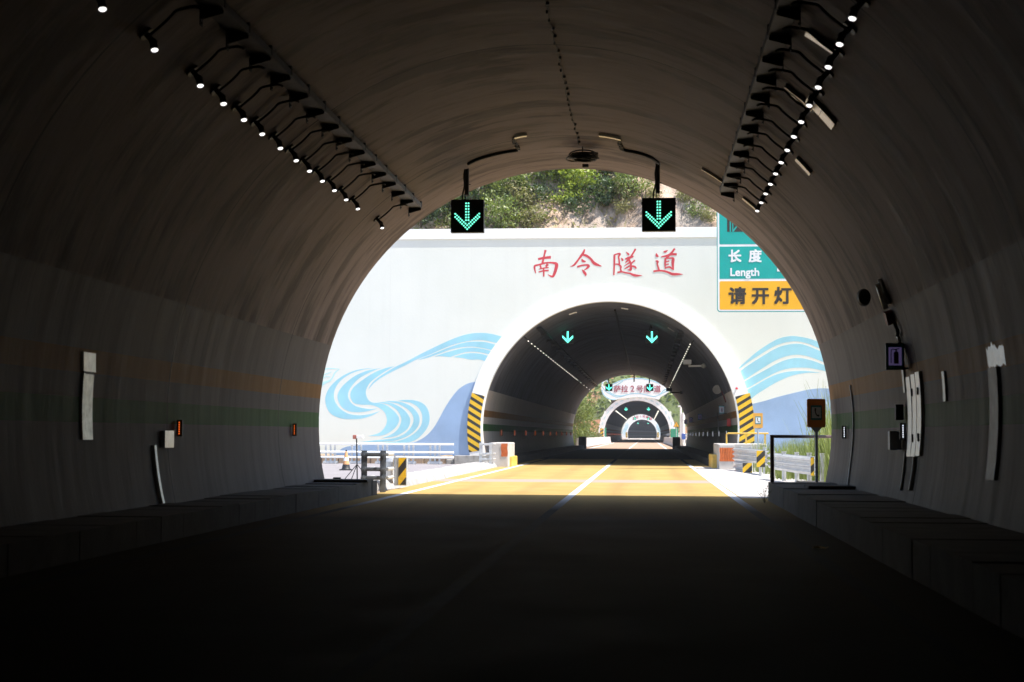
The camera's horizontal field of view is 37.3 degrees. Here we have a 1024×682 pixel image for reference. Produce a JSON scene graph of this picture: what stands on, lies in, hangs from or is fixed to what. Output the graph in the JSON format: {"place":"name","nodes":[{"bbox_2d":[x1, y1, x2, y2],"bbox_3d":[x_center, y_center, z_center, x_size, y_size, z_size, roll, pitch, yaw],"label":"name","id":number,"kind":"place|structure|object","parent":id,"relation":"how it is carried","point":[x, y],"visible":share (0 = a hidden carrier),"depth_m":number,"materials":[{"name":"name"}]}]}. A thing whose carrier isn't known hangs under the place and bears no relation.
{"place":"outdoors","nodes":[
{"label":"outdoors","id":0,"kind":"place"},
{"bbox_2d":[322,463,456,478],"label":"pavement","id":1,"kind":"structure","parent":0,"point":[330,471],"depth_m":53.04,"materials":[{"name":"concrete"}]},
{"bbox_2d":[320,443,453,463],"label":"guardrail","id":2,"kind":"object","parent":1,"relation":"on","point":[430,457],"visible":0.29,"depth_m":62.42,"materials":[{"name":"metal"}]},
{"bbox_2d":[0,438,1023,681],"bbox_3d":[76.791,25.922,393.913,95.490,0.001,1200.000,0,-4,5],"label":"road","id":3,"kind":"structure","parent":0,"point":[646,560],"depth_m":12.42,"materials":[{"name":"asphalt"}]},
{"bbox_2d":[0,441,618,593],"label":"lane marking","id":4,"kind":"object","parent":3,"relation":"on","point":[44,580],"visible":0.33,"depth_m":18.12,"materials":[{"name":"white paint"}]},
{"bbox_2d":[361,450,393,491],"bbox_3d":[-3.134,3.029,35.310,0.632,0.960,0.970,0,-4,5],"label":"guardrail end","id":5,"kind":"object","parent":3,"relation":"on","point":[382,468],"visible":0.89,"depth_m":34.90,"materials":[{"name":"grey metal"}]},
{"bbox_2d":[325,439,640,681],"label":"lane marking","id":6,"kind":"object","parent":3,"relation":"on","point":[358,667],"visible":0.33,"depth_m":11.63,"materials":[{"name":"white paint"}]},
{"bbox_2d":[654,440,1008,681],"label":"lane marking","id":7,"kind":"object","parent":3,"relation":"on","point":[974,668],"visible":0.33,"depth_m":11.77,"materials":[{"name":"white paint"}]},
{"bbox_2d":[377,437,686,492],"bbox_3d":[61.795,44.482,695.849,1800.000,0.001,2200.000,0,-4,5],"label":"ground","id":8,"kind":"structure","parent":0,"point":[587,447],"depth_m":311.49,"materials":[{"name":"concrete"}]},
{"bbox_2d":[321,454,453,463],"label":"footing","id":9,"kind":"object","parent":8,"relation":"on","point":[373,460],"visible":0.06,"depth_m":63.82,"materials":[{"name":"concrete"}]},
{"bbox_2d":[386,456,407,485],"bbox_3d":[-2.888,3.204,37.492,0.430,0.720,0.826,2,-4,-29],"label":"crash nose","id":10,"kind":"object","parent":8,"relation":"on","point":[399,472],"visible":0.78,"depth_m":37.21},
{"bbox_2d":[377,462,496,490],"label":"kerb","id":11,"kind":"structure","parent":8,"relation":"on","point":[421,476],"depth_m":46.88,"materials":[{"name":"paint"}]},
{"bbox_2d":[446,455,488,463],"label":"wall","id":12,"kind":"structure","parent":8,"relation":"on","point":[459,459],"depth_m":62.84,"materials":[{"name":"concrete"}]},
{"bbox_2d":[479,443,495,463],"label":"guardrail end","id":13,"kind":"object","parent":8,"relation":"on","point":[490,454],"visible":0.87,"depth_m":61.36,"materials":[{"name":"metal"}]},
{"bbox_2d":[492,442,514,466],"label":"concrete block","id":14,"kind":"structure","parent":8,"relation":"on","point":[504,451],"depth_m":62.73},
{"bbox_2d":[0,0,1023,638],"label":"road tunnel","id":15,"kind":"structure","parent":8,"relation":"on","point":[176,242],"depth_m":20.40,"materials":[{"name":"concrete"}]},
{"bbox_2d":[79,371,93,439],"bbox_3d":[-5.443,0.829,19.425,0.057,0.875,0.464,0,-4,5],"label":"duct cover","id":16,"kind":"object","parent":15,"relation":"attached to","point":[85,406],"visible":1,"depth_m":19.36,"materials":[{"name":"metal"}]},
{"bbox_2d":[81,351,95,371],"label":"wall panel","id":17,"kind":"structure","parent":15,"relation":"attached to","point":[88,361],"depth_m":19.36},
{"bbox_2d":[151,445,164,503],"bbox_3d":[-5.137,1.939,21.995,0.202,0.849,0.115,1,-4,-6],"label":"wall conduit","id":18,"kind":"object","parent":15,"relation":"attached to","point":[157,475],"depth_m":21.95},
{"bbox_2d":[160,431,173,447],"bbox_3d":[-5.173,1.464,22.603,0.135,0.255,0.430,0,-4,5],"label":"junction box","id":19,"kind":"object","parent":15,"relation":"attached to","point":[167,439],"visible":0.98,"depth_m":22.50,"materials":[{"name":"grey paint"}]},
{"bbox_2d":[139,5,202,51],"bbox_3d":[-3.693,-3.361,16.338,0.709,0.507,0.221,0,-4,5],"label":"tunnel lamp","id":20,"kind":"object","parent":15,"relation":"attached to","point":[146,33],"visible":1,"depth_m":16.32,"materials":[{"name":"grey"}]},
{"bbox_2d":[186,45,243,87],"bbox_3d":[-3.545,-3.257,18.008,0.709,0.507,0.221,0,-4,5],"label":"tunnel lamp","id":21,"kind":"object","parent":15,"relation":"attached to","point":[193,70],"visible":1,"depth_m":17.99,"materials":[{"name":"grey"}]},
{"bbox_2d":[210,65,264,105],"bbox_3d":[-3.457,-3.196,18.992,0.709,0.507,0.221,0,-4,5],"label":"tunnel lamp","id":22,"kind":"object","parent":15,"relation":"attached to","point":[217,89],"visible":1,"depth_m":18.97,"materials":[{"name":"grey"}]},
{"bbox_2d":[231,83,283,121],"bbox_3d":[-3.371,-3.137,19.957,0.709,0.507,0.221,0,-4,5],"label":"tunnel lamp","id":23,"kind":"object","parent":15,"relation":"attached to","point":[238,105],"visible":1,"depth_m":19.93,"materials":[{"name":"grey"}]},
{"bbox_2d":[250,99,299,135],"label":"tunnel lamp","id":24,"kind":"object","parent":15,"relation":"attached to","point":[255,120],"visible":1,"depth_m":20.88,"materials":[{"name":"grey"}]},
{"bbox_2d":[269,115,315,149],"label":"tunnel lamp","id":25,"kind":"object","parent":15,"relation":"attached to","point":[274,135],"visible":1,"depth_m":21.91,"materials":[{"name":"grey"}]},
{"bbox_2d":[285,129,329,161],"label":"tunnel lamp","id":26,"kind":"object","parent":15,"relation":"attached to","point":[291,148],"visible":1,"depth_m":22.89,"materials":[{"name":"grey"}]},
{"bbox_2d":[194,0,421,216],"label":"cable tray","id":27,"kind":"object","parent":15,"relation":"attached to","point":[225,16],"visible":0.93,"depth_m":20.80,"materials":[{"name":"metal"}]},
{"bbox_2d":[299,140,341,172],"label":"tunnel lamp","id":28,"kind":"object","parent":15,"relation":"attached to","point":[304,159],"visible":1,"depth_m":23.80,"materials":[{"name":"grey"}]},
{"bbox_2d":[312,152,353,182],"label":"tunnel lamp","id":29,"kind":"object","parent":15,"relation":"attached to","point":[317,169],"visible":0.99,"depth_m":24.75,"materials":[{"name":"grey"}]},
{"bbox_2d":[314,477,372,481],"bbox_3d":[-3.574,2.965,32.381,1.150,0.075,0.920,0,-4,5],"label":"cover slab","id":30,"kind":"object","parent":15,"relation":"attached to","point":[336,479],"depth_m":31.96,"materials":[{"name":"concrete"}]},
{"bbox_2d":[324,162,364,191],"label":"tunnel lamp","id":31,"kind":"object","parent":15,"relation":"attached to","point":[329,179],"visible":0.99,"depth_m":25.70,"materials":[{"name":"grey"}]},
{"bbox_2d":[336,172,374,200],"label":"tunnel lamp","id":32,"kind":"object","parent":15,"relation":"attached to","point":[341,189],"visible":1,"depth_m":26.70,"materials":[{"name":"grey"}]},
{"bbox_2d":[348,183,385,209],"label":"tunnel lamp","id":33,"kind":"object","parent":15,"relation":"attached to","point":[354,201],"visible":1,"depth_m":27.79,"materials":[{"name":"grey"}]},
{"bbox_2d":[450,169,484,232],"bbox_3d":[-0.905,-2.926,31.008,0.704,1.440,0.185,0,-4,5],"label":"lane signal","id":34,"kind":"object","parent":15,"relation":"hanging from","point":[467,216],"visible":0.99,"depth_m":30.92,"materials":[{"name":"grey"}]},
{"bbox_2d":[467,133,526,164],"bbox_3d":[-0.029,-3.741,29.870,0.852,0.363,1.960,2,-4,-32],"label":"ceiling conduit","id":35,"kind":"object","parent":15,"relation":"attached to","point":[515,137],"visible":1,"depth_m":30.31,"materials":[{"name":"metal"}]},
{"bbox_2d":[545,0,579,144],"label":"ceiling cable","id":36,"kind":"object","parent":15,"relation":"attached to","point":[558,51],"visible":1,"depth_m":23.89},
{"bbox_2d":[566,147,598,167],"bbox_3d":[1.421,-3.707,30.524,0.685,0.420,0.642,0,-4,5],"label":"cable coil","id":37,"kind":"object","parent":15,"relation":"hanging from","point":[582,156],"visible":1,"depth_m":30.33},
{"bbox_2d":[599,133,659,164],"bbox_3d":[2.234,-3.754,29.697,0.547,0.324,2.045,-2,-4,31],"label":"ceiling conduit","id":38,"kind":"object","parent":15,"relation":"attached to","point":[615,137],"visible":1,"depth_m":29.91,"materials":[{"name":"metal"}]},
{"bbox_2d":[641,162,675,231],"bbox_3d":[2.969,-2.930,30.664,0.704,1.440,0.185,0,-4,5],"label":"lane signal","id":39,"kind":"object","parent":15,"relation":"hanging from","point":[658,214],"visible":0.99,"depth_m":30.58,"materials":[{"name":"grey"}]},
{"bbox_2d":[739,155,781,185],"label":"tunnel lamp","id":40,"kind":"object","parent":15,"relation":"attached to","point":[771,179],"visible":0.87,"depth_m":24.88,"materials":[{"name":"grey"}]},
{"bbox_2d":[720,0,809,200],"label":"cable tray","id":41,"kind":"object","parent":15,"relation":"attached to","point":[785,13],"visible":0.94,"depth_m":20.23,"materials":[{"name":"metal"}]},
{"bbox_2d":[743,144,786,174],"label":"tunnel lamp","id":42,"kind":"object","parent":15,"relation":"attached to","point":[776,169],"visible":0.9,"depth_m":23.89,"materials":[{"name":"grey"}]},
{"bbox_2d":[747,131,793,163],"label":"tunnel lamp","id":43,"kind":"object","parent":15,"relation":"attached to","point":[782,157],"visible":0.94,"depth_m":22.91,"materials":[{"name":"grey"}]},
{"bbox_2d":[752,118,799,151],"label":"tunnel lamp","id":44,"kind":"object","parent":15,"relation":"attached to","point":[787,148],"visible":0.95,"depth_m":21.92,"materials":[{"name":"grey"}]},
{"bbox_2d":[757,103,806,137],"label":"tunnel lamp","id":45,"kind":"object","parent":15,"relation":"attached to","point":[795,130],"visible":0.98,"depth_m":20.93,"materials":[{"name":"grey"}]},
{"bbox_2d":[762,86,814,123],"bbox_3d":[3.655,-3.105,19.954,0.709,0.507,0.221,0,-4,5],"label":"tunnel lamp","id":46,"kind":"object","parent":15,"relation":"attached to","point":[803,114],"visible":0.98,"depth_m":19.94,"materials":[{"name":"grey"}]},
{"bbox_2d":[768,68,823,106],"bbox_3d":[3.567,-3.167,18.966,0.709,0.507,0.221,0,-4,5],"label":"tunnel lamp","id":47,"kind":"object","parent":15,"relation":"attached to","point":[813,96],"visible":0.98,"depth_m":18.95,"materials":[{"name":"grey"}]},
{"bbox_2d":[783,84,811,111],"bbox_3d":[3.764,-3.191,19.898,0.388,0.345,0.193,0,-4,5],"label":"duct cover","id":48,"kind":"object","parent":15,"relation":"attached to","point":[797,96],"visible":0.88,"depth_m":19.84,"materials":[{"name":"metal"}]},
{"bbox_2d":[775,48,833,88],"bbox_3d":[3.479,-3.228,17.978,0.709,0.507,0.221,0,-4,5],"label":"tunnel lamp","id":49,"kind":"object","parent":15,"relation":"attached to","point":[824,71],"visible":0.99,"depth_m":17.96,"materials":[{"name":"grey"}]},
{"bbox_2d":[782,25,844,68],"bbox_3d":[3.391,-3.289,16.990,0.709,0.507,0.221,0,-4,5],"label":"tunnel lamp","id":50,"kind":"object","parent":15,"relation":"attached to","point":[837,51],"visible":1,"depth_m":16.97,"materials":[{"name":"grey"}]},
{"bbox_2d":[807,399,825,481],"bbox_3d":[6.387,2.109,31.791,0.380,1.790,0.180,0,-4,5],"label":"telephone sign","id":51,"kind":"object","parent":15,"relation":"on","point":[816,416],"visible":0.97,"depth_m":31.79,"materials":[{"name":"metal"}]},
{"bbox_2d":[805,29,834,53],"bbox_3d":[3.494,-3.390,17.146,0.419,0.285,0.185,-2,-4,28],"label":"duct cover","id":52,"kind":"object","parent":15,"relation":"attached to","point":[821,38],"visible":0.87,"depth_m":17.11,"materials":[{"name":"metal"}]},
{"bbox_2d":[805,93,837,129],"bbox_3d":[4.001,-2.965,19.610,0.383,0.378,0.557,0,-4,5],"label":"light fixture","id":53,"kind":"object","parent":15,"relation":"attached to","point":[824,114],"visible":0.83,"depth_m":19.49,"materials":[{"name":"metal"}]},
{"bbox_2d":[790,0,856,46],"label":"tunnel lamp","id":54,"kind":"object","parent":15,"relation":"attached to","point":[847,27],"visible":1,"depth_m":15.98,"materials":[{"name":"grey"}]},
{"bbox_2d":[804,484,855,488],"bbox_3d":[5.893,2.702,28.076,0.870,0.055,0.800,0,-4,5],"label":"cover slab","id":55,"kind":"object","parent":15,"relation":"attached to","point":[829,486],"depth_m":27.70,"materials":[{"name":"concrete"}]},
{"bbox_2d":[847,385,853,484],"bbox_3d":[6.382,1.819,28.710,0.224,1.968,0.113,3,-4,-34],"label":"wall conduit","id":56,"kind":"object","parent":15,"relation":"attached to","point":[852,434],"depth_m":28.74,"materials":[{"name":"metal"}]},
{"bbox_2d":[848,0,870,20],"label":"tunnel lamp","id":57,"kind":"object","parent":15,"relation":"attached to","point":[855,8],"visible":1,"depth_m":14.94,"materials":[{"name":"grey"}]},
{"bbox_2d":[856,279,890,309],"bbox_3d":[5.520,-0.681,23.097,0.255,0.472,0.954,1,-4,-5],"label":"alarm sounder","id":58,"kind":"object","parent":15,"relation":"attached to","point":[863,297],"visible":1,"depth_m":22.73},
{"bbox_2d":[883,310,901,342],"bbox_3d":[5.723,-0.202,22.745,0.196,0.568,0.434,1,-4,-14],"label":"alarm box","id":59,"kind":"object","parent":15,"relation":"attached to","point":[889,319],"visible":1,"depth_m":22.80,"materials":[{"name":"metal"}]},
{"bbox_2d":[888,431,901,449],"bbox_3d":[5.881,1.530,23.286,0.185,0.290,0.212,0,-4,5],"label":"junction box","id":60,"kind":"object","parent":15,"relation":"attached to","point":[894,442],"visible":0.89,"depth_m":23.19,"materials":[{"name":"grey paint"}]},
{"bbox_2d":[885,343,907,369],"bbox_3d":[5.759,0.231,22.557,0.395,0.400,0.123,0,-4,5],"label":"extinguisher sign","id":61,"kind":"object","parent":15,"relation":"attached to","point":[894,356],"visible":0.98,"depth_m":22.51,"materials":[{"name":"grey"}]},
{"bbox_2d":[895,404,903,419],"bbox_3d":[5.903,1.087,23.104,0.125,0.240,0.140,0,-4,5],"label":"switch box","id":62,"kind":"object","parent":15,"relation":"attached to","point":[899,411],"visible":1,"depth_m":23.05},
{"bbox_2d":[905,371,923,456],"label":"duct covers","id":63,"kind":"object","parent":15,"relation":"attached to","point":[915,400],"visible":1,"depth_m":21.90,"materials":[{"name":"metal"}]},
{"bbox_2d":[985,366,1001,480],"bbox_3d":[5.417,0.931,17.059,0.082,1.266,0.586,0,-4,5],"label":"duct cover","id":64,"kind":"object","parent":15,"relation":"attached to","point":[995,425],"visible":1,"depth_m":16.96,"materials":[{"name":"grey metal"}]},
{"bbox_2d":[986,343,1005,367],"bbox_3d":[5.402,0.147,16.937,0.036,0.295,0.840,0,-4,5],"label":"wall patch","id":65,"kind":"object","parent":15,"relation":"attached to","point":[995,356],"visible":1,"depth_m":16.94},
{"bbox_2d":[319,227,830,465],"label":"road tunnel","id":66,"kind":"structure","parent":8,"relation":"on","point":[431,344],"depth_m":66.66,"materials":[{"name":"paint"}]},
{"bbox_2d":[536,327,597,387],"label":"cable tray","id":67,"kind":"object","parent":66,"relation":"attached to","point":[547,336],"visible":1,"depth_m":87.20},
{"bbox_2d":[561,330,574,343],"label":"lane signal","id":68,"kind":"object","parent":66,"relation":"hanging from","point":[567,336],"visible":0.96,"depth_m":75.80,"materials":[{"name":"grey"}]},
{"bbox_2d":[645,324,658,343],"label":"lane signal","id":69,"kind":"object","parent":66,"relation":"hanging from","point":[651,336],"visible":0.96,"depth_m":75.43,"materials":[{"name":"grey"}]},
{"bbox_2d":[662,330,683,384],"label":"cable tray","id":70,"kind":"object","parent":66,"relation":"attached to","point":[679,334],"visible":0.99,"depth_m":86.92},
{"bbox_2d":[573,402,586,444],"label":"tree","id":71,"kind":"object","parent":8,"relation":"on","point":[575,427],"visible":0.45,"depth_m":156.73,"materials":[{"name":"green plant"}]},
{"bbox_2d":[573,398,592,440],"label":"tree","id":72,"kind":"object","parent":8,"relation":"on","point":[588,410],"visible":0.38,"depth_m":167.52,"materials":[{"name":"green plant"}]},
{"bbox_2d":[577,392,599,437],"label":"tree","id":73,"kind":"object","parent":8,"relation":"on","point":[593,411],"visible":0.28,"depth_m":189.37,"materials":[{"name":"green plant"}]},
{"bbox_2d":[598,378,674,441],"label":"road tunnel","id":74,"kind":"structure","parent":8,"relation":"on","point":[636,397],"depth_m":257.71,"materials":[{"name":"white paint"}]},
{"bbox_2d":[622,414,686,438],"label":"road tunnel","id":75,"kind":"structure","parent":8,"relation":"on","point":[632,428],"depth_m":645.57,"materials":[{"name":"white paint"}]},
{"bbox_2d":[714,443,766,468],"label":"concrete block","id":76,"kind":"structure","parent":8,"relation":"on","point":[723,452],"depth_m":59.53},
{"bbox_2d":[753,413,762,447],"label":"telephone sign","id":77,"kind":"object","parent":76,"relation":"on","point":[757,421],"visible":0.94,"depth_m":60.75,"materials":[{"name":"metal"}]},
{"bbox_2d":[717,212,804,311],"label":"road sign","id":78,"kind":"object","parent":8,"relation":"on","point":[750,277],"visible":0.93,"depth_m":59.67,"materials":[{"name":"metal"}]},
{"bbox_2d":[751,381,830,481],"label":"tall grass","id":79,"kind":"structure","parent":8,"relation":"on","point":[824,445],"depth_m":44.08,"materials":[{"name":"green"}]},
{"bbox_2d":[770,435,830,481],"bbox_3d":[6.334,2.711,32.311,0.093,1.412,3.329,-3,-4,38],"label":"railing","id":80,"kind":"object","parent":8,"relation":"on","point":[772,437],"visible":0.55,"depth_m":31.06,"materials":[{"name":"black metal"}]},
{"bbox_2d":[411,169,716,228],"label":"hillside","id":81,"kind":"structure","parent":0,"point":[634,218],"depth_m":68.96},
{"bbox_2d":[414,175,547,228],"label":"ground cover","id":82,"kind":"object","parent":81,"relation":"on","point":[444,219],"visible":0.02,"depth_m":69.44,"materials":[{"name":"green plant"}]},
{"bbox_2d":[470,180,508,198],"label":"bush","id":83,"kind":"object","parent":81,"relation":"on","point":[496,183],"visible":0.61,"depth_m":69.56,"materials":[{"name":"green plant"}]},
{"bbox_2d":[482,192,526,228],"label":"bush","id":84,"kind":"object","parent":81,"relation":"on","point":[501,210],"visible":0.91,"depth_m":68.29,"materials":[{"name":"green plant"}]},
{"bbox_2d":[492,172,536,193],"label":"bush","id":85,"kind":"object","parent":81,"relation":"on","point":[521,177],"visible":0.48,"depth_m":69.60,"materials":[{"name":"green plant"}]},
{"bbox_2d":[504,179,538,209],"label":"bush","id":86,"kind":"object","parent":81,"relation":"on","point":[521,193],"visible":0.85,"depth_m":69.24,"materials":[{"name":"green plant"}]},
{"bbox_2d":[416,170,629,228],"bbox_3d":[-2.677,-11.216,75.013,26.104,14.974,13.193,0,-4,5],"label":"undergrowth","id":87,"kind":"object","parent":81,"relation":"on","point":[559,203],"visible":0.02,"depth_m":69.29,"materials":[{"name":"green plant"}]},
{"bbox_2d":[513,202,550,227],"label":"bush","id":88,"kind":"object","parent":81,"relation":"on","point":[528,212],"visible":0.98,"depth_m":68.59,"materials":[{"name":"green plant"}]},
{"bbox_2d":[520,180,559,203],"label":"bush","id":89,"kind":"object","parent":81,"relation":"on","point":[540,189],"visible":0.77,"depth_m":69.53,"materials":[{"name":"green plant"}]},
{"bbox_2d":[528,169,565,184],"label":"bush","id":90,"kind":"object","parent":81,"relation":"on","point":[543,174],"visible":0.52,"depth_m":70.46,"materials":[{"name":"green plant"}]},
{"bbox_2d":[549,180,584,205],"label":"bush","id":91,"kind":"object","parent":81,"relation":"on","point":[564,193],"visible":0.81,"depth_m":69.43,"materials":[{"name":"green plant"}]},
{"bbox_2d":[546,169,593,183],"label":"bush","id":92,"kind":"object","parent":81,"relation":"on","point":[562,172],"visible":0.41,"depth_m":70.25,"materials":[{"name":"green plant"}]},
{"bbox_2d":[559,193,592,215],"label":"bush","id":93,"kind":"object","parent":81,"relation":"on","point":[570,203],"visible":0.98,"depth_m":69.05,"materials":[{"name":"green plant"}]},
{"bbox_2d":[563,169,606,192],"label":"bush","id":94,"kind":"object","parent":81,"relation":"on","point":[586,180],"visible":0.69,"depth_m":69.64,"materials":[{"name":"green plant"}]},
{"bbox_2d":[571,174,615,208],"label":"bush","id":95,"kind":"object","parent":81,"relation":"on","point":[607,184],"visible":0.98,"depth_m":69.31,"materials":[{"name":"green plant"}]},
{"bbox_2d":[598,172,632,204],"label":"bush","id":96,"kind":"object","parent":81,"relation":"on","point":[617,196],"visible":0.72,"depth_m":69.58,"materials":[{"name":"green plant"}]},
{"bbox_2d":[613,197,636,214],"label":"bush","id":97,"kind":"object","parent":81,"relation":"on","point":[625,208],"visible":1,"depth_m":69.03,"materials":[{"name":"green plant"}]},
{"bbox_2d":[612,172,653,198],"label":"bush","id":98,"kind":"object","parent":81,"relation":"on","point":[627,179],"visible":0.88,"depth_m":69.29,"materials":[{"name":"green plant"}]},
{"bbox_2d":[627,182,662,203],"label":"bush","id":99,"kind":"object","parent":81,"relation":"on","point":[648,194],"visible":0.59,"depth_m":68.95,"materials":[{"name":"green plant"}]},
{"bbox_2d":[683,198,707,216],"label":"bush","id":100,"kind":"object","parent":81,"relation":"on","point":[694,211],"visible":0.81,"depth_m":68.21,"materials":[{"name":"green plant"}]},
{"bbox_2d":[576,437,610,446],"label":"concrete barrier","id":101,"kind":"object","parent":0,"point":[592,441],"visible":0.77,"depth_m":193.85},
{"bbox_2d":[573,375,686,433],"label":"embankment","id":102,"kind":"structure","parent":0,"point":[675,408],"depth_m":262.51,"materials":[{"name":"green vegetation"},{"name":"shrubs"},{"name":"grass"}]},
{"bbox_2d":[583,375,685,436],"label":"undergrowth","id":103,"kind":"object","parent":102,"relation":"on","point":[612,381],"depth_m":263.28,"materials":[{"name":"green plant"}]},
{"bbox_2d":[695,467,805,497],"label":"pavement","id":104,"kind":"structure","parent":0,"point":[740,484],"depth_m":45.03,"materials":[{"name":"concrete"}]},
{"bbox_2d":[732,446,768,473],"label":"guardrail","id":105,"kind":"object","parent":104,"relation":"on","point":[740,453],"visible":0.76,"depth_m":55.99,"materials":[{"name":"metal"}]},
{"bbox_2d":[768,451,824,481],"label":"guardrail","id":106,"kind":"object","parent":104,"relation":"on","point":[796,463],"visible":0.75,"depth_m":43.14,"materials":[{"name":"metal"}]},
{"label":"post","id":107,"kind":"object","parent":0,"visible":0},
{"bbox_2d":[756,451,764,466],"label":"hazard board","id":108,"kind":"object","parent":107,"relation":"attached to","point":[760,458],"visible":1,"depth_m":49.83,"materials":[{"name":"yellow paint"}]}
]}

